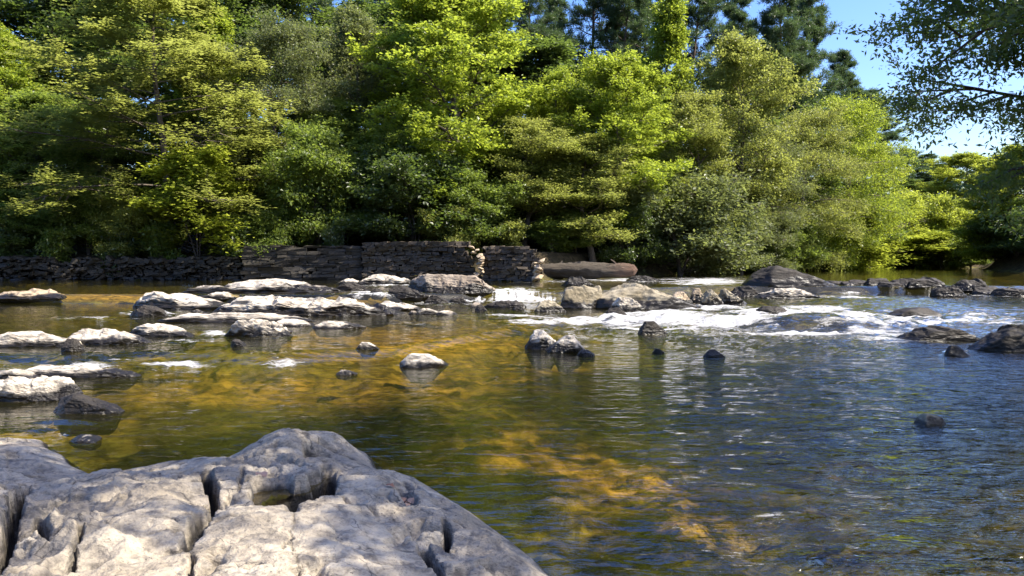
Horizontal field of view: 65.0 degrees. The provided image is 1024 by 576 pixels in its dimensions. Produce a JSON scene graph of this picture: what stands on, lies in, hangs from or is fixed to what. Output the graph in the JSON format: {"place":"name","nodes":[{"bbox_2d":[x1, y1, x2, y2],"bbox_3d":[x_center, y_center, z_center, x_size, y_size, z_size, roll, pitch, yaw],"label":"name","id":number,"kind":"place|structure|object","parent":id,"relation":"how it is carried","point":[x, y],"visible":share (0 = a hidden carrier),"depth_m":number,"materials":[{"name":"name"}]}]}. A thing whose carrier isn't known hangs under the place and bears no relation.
{"place":"outdoors","nodes":[
{"label":"outdoors","id":0,"kind":"place"},
{"bbox_2d":[0,197,1023,575],"bbox_3d":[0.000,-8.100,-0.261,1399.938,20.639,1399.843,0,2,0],"label":"ground","id":1,"kind":"structure","parent":0,"point":[516,485],"depth_m":8.94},
{"bbox_2d":[0,200,61,255],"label":"bush","id":2,"kind":"object","parent":1,"relation":"on","point":[33,224],"visible":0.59,"depth_m":41.36,"materials":[{"name":"green plant"}]},
{"bbox_2d":[0,288,66,305],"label":"rock","id":3,"kind":"object","parent":1,"relation":"on","point":[38,296],"visible":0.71,"depth_m":25.86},
{"bbox_2d":[0,22,70,179],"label":"broadleaf tree","id":4,"kind":"object","parent":1,"relation":"on","point":[10,77],"visible":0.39,"depth_m":49.62,"materials":[{"name":"green plant"}]},
{"bbox_2d":[0,375,82,429],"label":"boulder","id":5,"kind":"object","parent":1,"relation":"on","point":[27,392],"visible":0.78,"depth_m":9.34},
{"bbox_2d":[0,331,84,362],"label":"boulder","id":6,"kind":"object","parent":1,"relation":"on","point":[33,339],"visible":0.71,"depth_m":13.77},
{"bbox_2d":[33,222,81,264],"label":"shrub","id":7,"kind":"object","parent":1,"relation":"on","point":[55,243],"visible":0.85,"depth_m":40.61,"materials":[{"name":"green plant"}]},
{"bbox_2d":[0,87,129,249],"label":"broadleaf tree","id":8,"kind":"object","parent":1,"relation":"on","point":[29,99],"visible":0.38,"depth_m":44.85,"materials":[{"name":"green plant"}]},
{"bbox_2d":[61,338,85,365],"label":"rock","id":9,"kind":"object","parent":1,"relation":"on","point":[75,346],"visible":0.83,"depth_m":13.08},
{"bbox_2d":[27,172,133,254],"bbox_3d":[-22.449,-3.721,42.431,5.509,4.882,5.632,-1,3,-23],"label":"bush","id":10,"kind":"object","parent":1,"relation":"on","point":[89,232],"visible":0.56,"depth_m":41.42,"materials":[{"name":"green plant"}]},
{"bbox_2d":[1,87,178,244],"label":"broadleaf tree","id":11,"kind":"object","parent":1,"relation":"on","point":[133,155],"visible":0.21,"depth_m":44.45,"materials":[{"name":"green plant"}]},
{"bbox_2d":[0,0,184,167],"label":"broadleaf tree","id":12,"kind":"object","parent":1,"relation":"on","point":[21,19],"visible":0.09,"depth_m":53.68,"materials":[{"name":"green plant"}]},
{"bbox_2d":[35,146,181,227],"bbox_3d":[-23.434,-5.415,48.719,9.282,6.169,9.491,1,3,31],"label":"bush","id":13,"kind":"object","parent":1,"relation":"on","point":[121,160],"visible":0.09,"depth_m":46.51,"materials":[{"name":"green plant"}]},
{"bbox_2d":[68,328,155,361],"bbox_3d":[-7.136,1.021,14.321,1.555,0.616,0.618,0,2,0],"label":"rock","id":14,"kind":"object","parent":1,"relation":"on","point":[104,337],"visible":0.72,"depth_m":14.16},
{"bbox_2d":[5,0,232,167],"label":"broadleaf tree","id":15,"kind":"object","parent":1,"relation":"on","point":[45,7],"visible":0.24,"depth_m":53.90,"materials":[{"name":"green plant"}]},
{"bbox_2d":[0,255,244,282],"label":"stone wall","id":16,"kind":"structure","parent":1,"relation":"on","point":[216,268],"depth_m":40.32,"materials":[{"name":"stone"}]},
{"bbox_2d":[0,222,39,272],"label":"shrub","id":17,"kind":"object","parent":16,"relation":"on","point":[13,250],"visible":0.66,"depth_m":40.89,"materials":[{"name":"green plant"}]},
{"bbox_2d":[95,220,143,278],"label":"shrub","id":18,"kind":"object","parent":16,"relation":"on","point":[132,241],"visible":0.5,"depth_m":40.69,"materials":[{"name":"green plant"}]},
{"bbox_2d":[136,215,185,271],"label":"shrub","id":19,"kind":"object","parent":16,"relation":"on","point":[154,252],"visible":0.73,"depth_m":40.88,"materials":[{"name":"green plant"}]},
{"bbox_2d":[217,223,261,267],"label":"shrub","id":20,"kind":"object","parent":16,"relation":"on","point":[232,252],"visible":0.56,"depth_m":40.58,"materials":[{"name":"green plant"}]},
{"bbox_2d":[86,191,181,258],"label":"bush","id":21,"kind":"object","parent":1,"relation":"on","point":[124,213],"visible":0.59,"depth_m":40.77,"materials":[{"name":"green plant"}]},
{"bbox_2d":[128,323,196,351],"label":"rock","id":22,"kind":"object","parent":1,"relation":"on","point":[155,330],"visible":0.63,"depth_m":15.48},
{"bbox_2d":[0,0,344,248],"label":"broadleaf tree","id":23,"kind":"object","parent":1,"relation":"on","point":[197,54],"visible":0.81,"depth_m":40.56,"materials":[{"name":"green plant"}]},
{"bbox_2d":[133,291,227,317],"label":"rock","id":24,"kind":"object","parent":1,"relation":"on","point":[178,301],"visible":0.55,"depth_m":23.13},
{"bbox_2d":[105,141,256,256],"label":"sapling","id":25,"kind":"object","parent":1,"relation":"on","point":[192,166],"visible":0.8,"depth_m":39.92,"materials":[{"name":"green plant"}]},
{"bbox_2d":[124,0,246,237],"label":"broadleaf tree","id":26,"kind":"object","parent":1,"relation":"on","point":[222,23],"visible":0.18,"depth_m":47.10,"materials":[{"name":"green plant"}]},
{"bbox_2d":[157,312,315,331],"bbox_3d":[-6.486,0.816,19.069,3.763,0.513,0.880,0,2,0],"label":"rock","id":27,"kind":"object","parent":1,"relation":"on","point":[223,317],"visible":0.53,"depth_m":18.71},
{"bbox_2d":[199,115,285,216],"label":"broadleaf tree","id":28,"kind":"object","parent":1,"relation":"on","point":[243,122],"visible":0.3,"depth_m":44.54,"materials":[{"name":"green plant"}]},
{"bbox_2d":[217,199,298,256],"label":"bush","id":29,"kind":"object","parent":1,"relation":"on","point":[256,221],"visible":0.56,"depth_m":41.05,"materials":[{"name":"green plant"}]},
{"bbox_2d":[224,319,292,350],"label":"rock","id":30,"kind":"object","parent":1,"relation":"on","point":[251,328],"visible":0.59,"depth_m":15.45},
{"bbox_2d":[159,0,364,143],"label":"broadleaf tree","id":31,"kind":"object","parent":1,"relation":"on","point":[243,22],"visible":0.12,"depth_m":55.10,"materials":[{"name":"green plant"}]},
{"bbox_2d":[168,2,358,244],"bbox_3d":[-14.634,-8.926,46.872,10.589,13.882,11.046,2,3,44],"label":"broadleaf tree","id":32,"kind":"object","parent":1,"relation":"on","point":[296,37],"visible":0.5,"depth_m":45.67,"materials":[{"name":"green plant"}]},
{"bbox_2d":[181,278,345,297],"bbox_3d":[-8.463,0.113,27.451,5.701,0.882,1.594,0,2,0],"label":"boulder","id":33,"kind":"object","parent":1,"relation":"on","point":[275,285],"visible":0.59,"depth_m":26.92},
{"bbox_2d":[0,428,549,575],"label":"rock slab","id":34,"kind":"object","parent":1,"relation":"on","point":[319,503],"visible":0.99,"depth_m":4.18,"materials":[{"name":"stone"}]},
{"bbox_2d":[240,245,363,281],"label":"stone wall","id":35,"kind":"structure","parent":1,"relation":"on","point":[295,263],"depth_m":40.28,"materials":[{"name":"stone"}]},
{"bbox_2d":[211,295,403,324],"bbox_3d":[-5.437,0.648,21.338,5.246,0.923,1.581,0,2,0],"label":"boulder","id":36,"kind":"object","parent":1,"relation":"on","point":[339,306],"visible":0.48,"depth_m":20.80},
{"bbox_2d":[249,114,379,250],"bbox_3d":[-10.381,-5.110,43.243,7.373,7.766,7.539,0,2,8],"label":"bush","id":37,"kind":"object","parent":1,"relation":"on","point":[316,162],"visible":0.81,"depth_m":41.55,"materials":[{"name":"green plant"}]},
{"bbox_2d":[281,96,378,245],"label":"broadleaf tree","id":38,"kind":"object","parent":1,"relation":"on","point":[350,126],"visible":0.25,"depth_m":46.10,"materials":[{"name":"green plant"}]},
{"bbox_2d":[296,0,414,238],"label":"broadleaf tree","id":39,"kind":"object","parent":1,"relation":"on","point":[348,19],"visible":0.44,"depth_m":48.75,"materials":[{"name":"green plant"}]},
{"bbox_2d":[265,0,449,141],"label":"broadleaf tree","id":40,"kind":"object","parent":1,"relation":"on","point":[322,16],"visible":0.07,"depth_m":58.10,"materials":[{"name":"green plant"}]},
{"bbox_2d":[351,123,436,241],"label":"broadleaf tree","id":41,"kind":"object","parent":1,"relation":"on","point":[394,136],"visible":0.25,"depth_m":43.25,"materials":[{"name":"green plant"}]},
{"bbox_2d":[386,285,429,305],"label":"rock","id":42,"kind":"object","parent":1,"relation":"on","point":[400,293],"visible":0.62,"depth_m":25.92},
{"bbox_2d":[331,137,502,241],"bbox_3d":[-5.229,-4.671,42.887,9.644,6.929,9.432,2,3,38],"label":"bush","id":43,"kind":"object","parent":1,"relation":"on","point":[381,198],"visible":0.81,"depth_m":41.20,"materials":[{"name":"green plant"}]},
{"bbox_2d":[361,241,481,279],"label":"stone wall","id":44,"kind":"structure","parent":1,"relation":"on","point":[409,260],"depth_m":39.50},
{"bbox_2d":[399,353,447,383],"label":"rock","id":45,"kind":"object","parent":1,"relation":"on","point":[428,362],"visible":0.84,"depth_m":12.05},
{"bbox_2d":[314,0,539,148],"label":"broadleaf tree","id":46,"kind":"object","parent":1,"relation":"on","point":[386,12],"visible":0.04,"depth_m":55.23,"materials":[{"name":"green plant"}]},
{"bbox_2d":[326,0,560,199],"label":"broadleaf tree","id":47,"kind":"object","parent":1,"relation":"on","point":[442,22],"visible":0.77,"depth_m":43.95,"materials":[{"name":"green plant"}]},
{"bbox_2d":[407,199,487,255],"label":"bush","id":48,"kind":"object","parent":1,"relation":"on","point":[435,232],"visible":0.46,"depth_m":41.38,"materials":[{"name":"green plant"}]},
{"bbox_2d":[408,274,494,302],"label":"boulder","id":49,"kind":"object","parent":1,"relation":"on","point":[449,287],"visible":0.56,"depth_m":27.07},
{"bbox_2d":[425,165,530,252],"bbox_3d":[-1.784,-4.005,43.235,6.194,5.263,6.058,-1,3,-19],"label":"bush","id":50,"kind":"object","parent":1,"relation":"on","point":[492,207],"visible":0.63,"depth_m":41.85,"materials":[{"name":"green plant"}]},
{"bbox_2d":[480,246,542,286],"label":"stone wall","id":51,"kind":"structure","parent":1,"relation":"on","point":[506,260],"depth_m":38.19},
{"bbox_2d":[494,218,532,246],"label":"shrub","id":52,"kind":"object","parent":1,"relation":"on","point":[512,236],"visible":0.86,"depth_m":42.07,"materials":[{"name":"green plant"}]},
{"bbox_2d":[434,33,604,145],"bbox_3d":[0.738,-11.250,58.268,14.952,13.388,13.553,1,3,31],"label":"broadleaf tree","id":53,"kind":"object","parent":1,"relation":"on","point":[550,54],"visible":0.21,"depth_m":55.35,"materials":[{"name":"green plant"}]},
{"bbox_2d":[463,146,578,223],"bbox_3d":[0.488,-5.816,49.696,9.472,6.163,9.684,1,3,19],"label":"bush","id":54,"kind":"object","parent":1,"relation":"on","point":[516,212],"visible":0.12,"depth_m":46.78,"materials":[{"name":"green plant"}]},
{"bbox_2d":[498,0,564,81],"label":"pine tree","id":55,"kind":"object","parent":1,"relation":"on","point":[539,25],"visible":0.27,"depth_m":60.45,"materials":[{"name":"green plant"}]},
{"bbox_2d":[481,113,586,245],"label":"broadleaf tree","id":56,"kind":"object","parent":1,"relation":"on","point":[528,134],"visible":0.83,"depth_m":43.65,"materials":[{"name":"green plant"}]},
{"bbox_2d":[525,329,555,369],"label":"rock","id":57,"kind":"object","parent":1,"relation":"on","point":[539,339],"visible":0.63,"depth_m":14.42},
{"bbox_2d":[523,216,575,251],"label":"shrub","id":58,"kind":"object","parent":1,"relation":"on","point":[547,238],"visible":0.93,"depth_m":43.58,"materials":[{"name":"green plant"}]},
{"bbox_2d":[512,65,591,207],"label":"broadleaf tree","id":59,"kind":"object","parent":1,"relation":"on","point":[543,109],"visible":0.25,"depth_m":48.37,"materials":[{"name":"green plant"}]},
{"bbox_2d":[545,335,585,371],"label":"rock","id":60,"kind":"object","parent":1,"relation":"on","point":[566,344],"visible":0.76,"depth_m":13.93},
{"bbox_2d":[545,209,606,252],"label":"bush","id":61,"kind":"object","parent":1,"relation":"on","point":[576,243],"visible":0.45,"depth_m":44.96,"materials":[{"name":"green plant"}]},
{"bbox_2d":[560,285,601,319],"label":"boulder","id":62,"kind":"object","parent":1,"relation":"on","point":[581,297],"visible":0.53,"depth_m":23.45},
{"bbox_2d":[515,131,650,261],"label":"broadleaf tree","id":63,"kind":"object","parent":1,"relation":"on","point":[611,188],"visible":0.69,"depth_m":43.63,"materials":[{"name":"green plant"}]},
{"bbox_2d":[540,259,637,279],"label":"rock","id":64,"kind":"object","parent":1,"relation":"on","point":[585,270],"visible":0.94,"depth_m":40.81,"materials":[{"name":"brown stone"}]},
{"bbox_2d":[551,0,630,133],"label":"pine tree","id":65,"kind":"object","parent":1,"relation":"on","point":[592,8],"visible":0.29,"depth_m":64.97,"materials":[{"name":"green plant"}]},
{"bbox_2d":[543,45,700,262],"bbox_3d":[6.061,-7.502,47.447,9.554,12.660,10.026,1,3,22],"label":"broadleaf tree","id":66,"kind":"object","parent":1,"relation":"on","point":[618,107],"visible":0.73,"depth_m":45.29,"materials":[{"name":"green plant"}]},
{"bbox_2d":[588,0,664,89],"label":"pine tree","id":67,"kind":"object","parent":1,"relation":"on","point":[636,23],"visible":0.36,"depth_m":63.09,"materials":[{"name":"green plant"}]},
{"bbox_2d":[585,191,674,267],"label":"bush","id":68,"kind":"object","parent":1,"relation":"on","point":[651,247],"visible":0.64,"depth_m":45.87,"materials":[{"name":"green plant"}]},
{"bbox_2d":[596,283,700,322],"bbox_3d":[4.008,0.429,23.824,3.129,1.153,1.752,1,2,13],"label":"boulder","id":69,"kind":"object","parent":1,"relation":"on","point":[646,297],"visible":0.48,"depth_m":23.23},
{"bbox_2d":[628,0,722,178],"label":"broadleaf tree","id":70,"kind":"object","parent":1,"relation":"on","point":[671,32],"visible":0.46,"depth_m":53.16,"materials":[{"name":"green plant"}]},
{"bbox_2d":[593,158,781,279],"bbox_3d":[10.104,-3.838,48.594,11.145,8.312,11.395,0,2,-11],"label":"bush","id":71,"kind":"object","parent":1,"relation":"on","point":[722,250],"visible":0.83,"depth_m":46.56,"materials":[{"name":"green plant"}]},
{"bbox_2d":[660,0,740,126],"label":"pine tree","id":72,"kind":"object","parent":1,"relation":"on","point":[703,11],"visible":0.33,"depth_m":64.50,"materials":[{"name":"green plant"}]},
{"bbox_2d":[653,86,750,274],"bbox_3d":[11.726,-6.604,50.857,6.406,12.360,7.806,1,3,22],"label":"broadleaf tree","id":73,"kind":"object","parent":1,"relation":"on","point":[692,109],"visible":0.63,"depth_m":49.73,"materials":[{"name":"green plant"}]},
{"bbox_2d":[705,0,770,137],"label":"pine tree","id":74,"kind":"object","parent":1,"relation":"on","point":[735,14],"visible":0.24,"depth_m":72.02,"materials":[{"name":"green plant"}]},
{"bbox_2d":[706,195,780,277],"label":"bush","id":75,"kind":"object","parent":1,"relation":"on","point":[765,237],"visible":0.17,"depth_m":51.70,"materials":[{"name":"green plant"}]},
{"bbox_2d":[673,26,824,277],"bbox_3d":[15.261,-8.651,53.356,7.989,17.065,9.735,-2,3,-40],"label":"broadleaf tree","id":76,"kind":"object","parent":1,"relation":"on","point":[736,52],"visible":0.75,"depth_m":51.84,"materials":[{"name":"green plant"}]},
{"bbox_2d":[683,36,854,172],"bbox_3d":[19.065,-11.588,66.529,14.179,18.046,12.852,-1,2,-15],"label":"broadleaf tree","id":77,"kind":"object","parent":1,"relation":"on","point":[787,110],"visible":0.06,"depth_m":64.24,"materials":[{"name":"green plant"}]},
{"bbox_2d":[715,124,828,269],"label":"broadleaf tree","id":78,"kind":"object","parent":1,"relation":"on","point":[785,222],"visible":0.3,"depth_m":54.56,"materials":[{"name":"green plant"}]},
{"bbox_2d":[743,218,809,272],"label":"bush","id":79,"kind":"object","parent":1,"relation":"on","point":[787,251],"visible":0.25,"depth_m":55.81,"materials":[{"name":"green plant"}]},
{"bbox_2d":[736,0,822,149],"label":"pine tree","id":80,"kind":"object","parent":1,"relation":"on","point":[780,11],"visible":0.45,"depth_m":64.48,"materials":[{"name":"green plant"}]},
{"bbox_2d":[753,288,823,306],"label":"rock","id":81,"kind":"object","parent":1,"relation":"on","point":[778,293],"visible":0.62,"depth_m":28.90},
{"bbox_2d":[728,167,850,235],"bbox_3d":[20.254,-6.101,63.750,12.396,8.194,12.124,0,2,-9],"label":"bush","id":82,"kind":"object","parent":1,"relation":"on","point":[828,186],"visible":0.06,"depth_m":60.31,"materials":[{"name":"green plant"}]},
{"bbox_2d":[740,265,840,293],"bbox_3d":[11.453,-0.297,33.338,4.072,1.309,2.242,0,2,0],"label":"boulder","id":83,"kind":"object","parent":1,"relation":"on","point":[768,278],"visible":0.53,"depth_m":32.42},
{"bbox_2d":[763,205,834,271],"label":"bush","id":84,"kind":"object","parent":1,"relation":"on","point":[812,254],"visible":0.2,"depth_m":57.36,"materials":[{"name":"green plant"}]},
{"bbox_2d":[745,99,877,272],"bbox_3d":[21.220,-7.018,58.620,10.449,13.147,10.901,0,2,10],"label":"broadleaf tree","id":85,"kind":"object","parent":1,"relation":"on","point":[810,122],"visible":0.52,"depth_m":57.86,"materials":[{"name":"green plant"}]},
{"bbox_2d":[776,0,851,178],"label":"pine tree","id":86,"kind":"object","parent":1,"relation":"on","point":[819,36],"visible":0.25,"depth_m":70.07,"materials":[{"name":"green plant"}]},
{"bbox_2d":[809,208,871,269],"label":"bush","id":87,"kind":"object","parent":1,"relation":"on","point":[830,242],"visible":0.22,"depth_m":64.56,"materials":[{"name":"green plant"}]},
{"bbox_2d":[827,47,882,178],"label":"pine tree","id":88,"kind":"object","parent":1,"relation":"on","point":[843,65],"visible":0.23,"depth_m":78.40,"materials":[{"name":"green plant"}]},
{"bbox_2d":[791,90,924,269],"bbox_3d":[27.746,-8.277,64.623,11.494,15.627,11.991,-2,3,-36],"label":"broadleaf tree","id":89,"kind":"object","parent":1,"relation":"on","point":[858,114],"visible":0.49,"depth_m":63.50,"materials":[{"name":"green plant"}]},
{"bbox_2d":[824,204,906,269],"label":"bush","id":90,"kind":"object","parent":1,"relation":"on","point":[877,252],"visible":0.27,"depth_m":66.05,"materials":[{"name":"green plant"}]},
{"bbox_2d":[842,142,914,266],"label":"broadleaf tree","id":91,"kind":"object","parent":1,"relation":"on","point":[905,173],"visible":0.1,"depth_m":70.54,"materials":[{"name":"green plant"}]},
{"bbox_2d":[851,87,923,180],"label":"pine tree","id":92,"kind":"object","parent":1,"relation":"on","point":[889,136],"visible":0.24,"depth_m":89.37,"materials":[{"name":"green plant"}]},
{"bbox_2d":[870,185,933,241],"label":"bush","id":93,"kind":"object","parent":1,"relation":"on","point":[916,204],"visible":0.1,"depth_m":75.64,"materials":[{"name":"green plant"}]},
{"bbox_2d":[870,231,956,267],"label":"bush","id":94,"kind":"object","parent":1,"relation":"on","point":[914,243],"visible":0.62,"depth_m":73.45,"materials":[{"name":"green plant"}]},
{"bbox_2d":[882,307,946,326],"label":"rock","id":95,"kind":"object","parent":1,"relation":"on","point":[920,311],"visible":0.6,"depth_m":20.22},
{"bbox_2d":[907,277,945,297],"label":"boulder","id":96,"kind":"object","parent":1,"relation":"on","point":[923,286],"visible":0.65,"depth_m":32.22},
{"bbox_2d":[830,0,1023,244],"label":"overhanging tree","id":97,"kind":"object","parent":1,"relation":"on","point":[1009,15],"visible":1,"depth_m":11.62,"materials":[{"name":"green plant"}]},
{"bbox_2d":[913,413,945,438],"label":"rock","id":98,"kind":"object","parent":1,"relation":"on","point":[926,419],"visible":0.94,"depth_m":7.97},
{"bbox_2d":[893,325,978,357],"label":"rock","id":99,"kind":"object","parent":1,"relation":"on","point":[940,334],"visible":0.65,"depth_m":15.71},
{"bbox_2d":[912,190,988,257],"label":"bush","id":100,"kind":"object","parent":1,"relation":"on","point":[946,213],"visible":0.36,"depth_m":76.44,"materials":[{"name":"green plant"}]},
{"bbox_2d":[940,235,993,268],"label":"bush","id":101,"kind":"object","parent":1,"relation":"on","point":[965,263],"visible":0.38,"depth_m":72.51,"materials":[{"name":"green plant"}]},
{"bbox_2d":[914,150,1021,214],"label":"broadleaf tree","id":102,"kind":"object","parent":1,"relation":"on","point":[948,169],"visible":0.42,"depth_m":88.93,"materials":[{"name":"green plant"}]},
{"bbox_2d":[946,218,1006,264],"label":"bush","id":103,"kind":"object","parent":1,"relation":"on","point":[963,232],"visible":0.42,"depth_m":67.23,"materials":[{"name":"green plant"}]},
{"bbox_2d":[950,141,1023,254],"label":"broadleaf tree","id":104,"kind":"object","parent":1,"relation":"on","point":[967,205],"visible":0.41,"depth_m":65.14,"materials":[{"name":"green plant"}]},
{"bbox_2d":[961,213,1023,258],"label":"bush","id":105,"kind":"object","parent":1,"relation":"on","point":[981,229],"visible":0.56,"depth_m":64.27,"materials":[{"name":"green plant"}]},
{"bbox_2d":[965,324,1023,369],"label":"boulder","id":106,"kind":"object","parent":1,"relation":"on","point":[1008,338],"visible":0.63,"depth_m":14.13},
{"bbox_2d":[986,205,1023,252],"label":"bush","id":107,"kind":"object","parent":1,"relation":"on","point":[1019,245],"visible":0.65,"depth_m":60.70,"materials":[{"name":"green plant"}]},
{"bbox_2d":[0,268,1023,575],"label":"water","id":108,"kind":"structure","parent":0,"point":[952,276],"depth_m":14.09,"materials":[{"name":"liquid"}]},
{"bbox_2d":[26,364,141,390],"bbox_3d":[-6.100,1.255,11.302,1.846,0.374,0.509,0,2,0],"label":"rock","id":109,"kind":"object","parent":108,"relation":"on","point":[84,371],"visible":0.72,"depth_m":11.13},
{"bbox_2d":[52,393,124,436],"bbox_3d":[-4.569,1.369,8.677,0.741,0.460,0.313,0,2,0],"label":"rock","id":110,"kind":"object","parent":108,"relation":"on","point":[78,406],"visible":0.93,"depth_m":8.56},
{"bbox_2d":[5,0,1023,193],"label":"sky","id":111,"kind":"structure","parent":0,"point":[848,12],"materials":[{"name":"blue"}]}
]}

